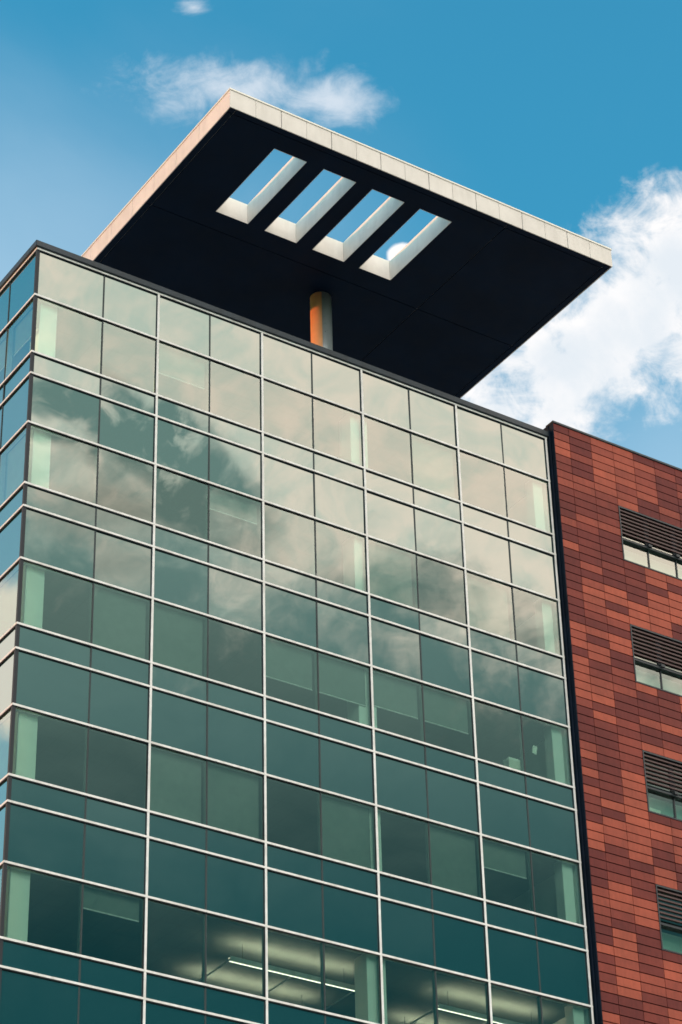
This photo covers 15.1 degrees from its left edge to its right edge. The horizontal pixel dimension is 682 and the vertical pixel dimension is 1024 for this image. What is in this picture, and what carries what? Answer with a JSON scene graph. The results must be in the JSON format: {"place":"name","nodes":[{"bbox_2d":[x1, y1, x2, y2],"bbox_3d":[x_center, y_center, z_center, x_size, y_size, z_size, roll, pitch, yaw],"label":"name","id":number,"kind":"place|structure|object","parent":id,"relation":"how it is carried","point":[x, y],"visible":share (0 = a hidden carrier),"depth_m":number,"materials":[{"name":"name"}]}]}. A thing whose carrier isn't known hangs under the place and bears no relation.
{"place":"outdoors","nodes":[
{"label":"outdoors","id":0,"kind":"place"},
{"bbox_2d":[0,240,593,1023],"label":"glass tower","id":1,"kind":"structure","parent":0,"point":[282,672],"depth_m":68.37,"materials":[{"name":"teal glass"}]},
{"bbox_2d":[0,339,7,371],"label":"window","id":2,"kind":"structure","parent":1,"relation":"in","point":[3,345],"depth_m":70.76,"materials":[{"name":"glass"}]},
{"bbox_2d":[0,867,9,936],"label":"window","id":3,"kind":"structure","parent":1,"relation":"in","point":[8,870],"depth_m":59.96,"materials":[{"name":"glass"}]},
{"bbox_2d":[0,710,17,779],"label":"window","id":4,"kind":"structure","parent":1,"relation":"in","point":[5,727],"depth_m":62.53,"materials":[{"name":"glass"}]},
{"bbox_2d":[0,563,25,636],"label":"window","id":5,"kind":"structure","parent":1,"relation":"in","point":[8,592],"depth_m":65.04,"materials":[{"name":"glass"}]},
{"bbox_2d":[5,427,32,499],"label":"window","id":6,"kind":"structure","parent":1,"relation":"in","point":[15,458],"depth_m":67.40,"materials":[{"name":"glass"}]},
{"bbox_2d":[13,300,39,356],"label":"window","id":7,"kind":"structure","parent":1,"relation":"in","point":[23,330],"depth_m":69.86,"materials":[{"name":"glass"}]},
{"bbox_2d":[83,887,138,921],"bbox_3d":[-5.500,9.360,61.496,1.560,0.574,0.026,19,-39,-28],"label":"window blind","id":8,"kind":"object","parent":1,"relation":"in","point":[94,900],"depth_m":61.50,"materials":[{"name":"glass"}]},
{"bbox_2d":[92,586,145,658],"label":"window","id":9,"kind":"structure","parent":1,"relation":"in","point":[119,621],"depth_m":65.81,"materials":[{"name":"green glass"}]},
{"bbox_2d":[150,748,200,823],"bbox_3d":[-4.160,6.873,64.244,1.560,1.857,0.026,19,-38,-28],"label":"window","id":10,"kind":"structure","parent":1,"relation":"in","point":[175,781],"depth_m":64.30,"materials":[{"name":"green glass"}]},
{"bbox_2d":[153,605,202,675],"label":"window","id":11,"kind":"structure","parent":1,"relation":"in","point":[177,636],"depth_m":66.62,"materials":[{"name":"glass"}]},
{"bbox_2d":[158,346,204,389],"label":"window blind","id":12,"kind":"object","parent":1,"relation":"in","point":[183,368],"depth_m":71.45,"materials":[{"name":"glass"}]},
{"bbox_2d":[210,489,256,524],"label":"window blind","id":13,"kind":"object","parent":1,"relation":"in","point":[220,502],"depth_m":70.00,"materials":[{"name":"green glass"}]},
{"bbox_2d":[208,764,258,838],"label":"window","id":14,"kind":"structure","parent":1,"relation":"in","point":[232,795],"depth_m":65.09,"materials":[{"name":"green glass"}]},
{"bbox_2d":[197,944,354,1008],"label":"pendant light","id":15,"kind":"object","parent":1,"relation":"hanging from","point":[287,972],"visible":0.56,"depth_m":65.06,"materials":[{"name":"white metal"}]},
{"bbox_2d":[265,639,312,690],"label":"window blind","id":16,"kind":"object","parent":1,"relation":"in","point":[284,663],"depth_m":68.36,"materials":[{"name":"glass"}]},
{"bbox_2d":[319,656,365,706],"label":"window blind","id":17,"kind":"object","parent":1,"relation":"in","point":[339,680],"depth_m":69.15,"materials":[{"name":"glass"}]},
{"bbox_2d":[321,796,370,868],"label":"window","id":18,"kind":"structure","parent":1,"relation":"in","point":[345,826],"depth_m":66.68,"materials":[{"name":"green glass"}]},
{"bbox_2d":[81,88,612,397],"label":"roof canopy","id":19,"kind":"object","parent":1,"relation":"on","point":[463,292],"visible":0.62,"depth_m":78.74,"materials":[{"name":"black"}]},
{"bbox_2d":[368,542,412,606],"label":"window","id":20,"kind":"structure","parent":1,"relation":"in","point":[390,577],"depth_m":72.12,"materials":[{"name":"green glass"}]},
{"bbox_2d":[373,673,417,718],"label":"window blind","id":21,"kind":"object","parent":1,"relation":"in","point":[389,694],"depth_m":69.98,"materials":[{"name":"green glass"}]},
{"bbox_2d":[412,437,454,498],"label":"window blind","id":22,"kind":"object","parent":1,"relation":"in","point":[432,464],"depth_m":75.21,"materials":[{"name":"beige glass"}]},
{"bbox_2d":[423,688,468,734],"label":"window blind","id":23,"kind":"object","parent":1,"relation":"in","point":[443,710],"depth_m":70.76,"materials":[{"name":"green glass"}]},
{"bbox_2d":[430,826,477,896],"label":"window","id":24,"kind":"structure","parent":1,"relation":"in","point":[453,861],"depth_m":68.26,"materials":[{"name":"green glass"}]},
{"bbox_2d":[404,991,531,1023],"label":"pendant light","id":25,"kind":"object","parent":1,"relation":"hanging from","point":[464,1012],"visible":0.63,"depth_m":67.49,"materials":[{"name":"white metal"}]},
{"bbox_2d":[467,575,509,638],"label":"window","id":26,"kind":"structure","parent":1,"relation":"in","point":[487,602],"depth_m":73.70,"materials":[{"name":"beige glass"}]},
{"bbox_2d":[482,840,526,878],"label":"window blind","id":27,"kind":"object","parent":1,"relation":"in","point":[498,858],"depth_m":69.32,"materials":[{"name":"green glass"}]},
{"bbox_2d":[532,745,536,754],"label":"paper note","id":28,"kind":"object","parent":1,"relation":"attached to","point":[534,749],"visible":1,"depth_m":71.79,"materials":[{"name":"white"}]},
{"bbox_2d":[0,0,681,468],"label":"sky","id":29,"kind":"structure","parent":0,"point":[566,114],"materials":[{"name":"blue"}]},
{"bbox_2d":[503,757,520,770],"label":"cardboard box","id":30,"kind":"object","parent":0,"point":[511,762],"visible":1,"depth_m":71.27,"materials":[{"name":"white paper"}]},
{"bbox_2d":[543,420,681,1023],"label":"terracotta building","id":31,"kind":"structure","parent":0,"point":[617,514],"depth_m":74.39,"materials":[{"name":"tile"}]},
{"bbox_2d":[618,505,681,580],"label":"window","id":32,"kind":"structure","parent":31,"relation":"in","point":[628,556],"depth_m":78.66,"materials":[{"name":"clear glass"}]},
{"bbox_2d":[630,624,681,696],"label":"window","id":33,"kind":"structure","parent":31,"relation":"in","point":[641,677],"depth_m":76.23,"materials":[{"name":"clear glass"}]},
{"bbox_2d":[642,750,681,821],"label":"window","id":34,"kind":"structure","parent":31,"relation":"in","point":[669,810],"depth_m":73.81,"materials":[{"name":"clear glass"}]},
{"bbox_2d":[655,884,681,954],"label":"window","id":35,"kind":"structure","parent":31,"relation":"in","point":[669,943],"depth_m":71.40,"materials":[{"name":"green glass"}]},
{"bbox_2d":[649,807,660,813],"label":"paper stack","id":36,"kind":"object","parent":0,"point":[655,810],"visible":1,"depth_m":73.17,"materials":[{"name":"white"}]}
]}

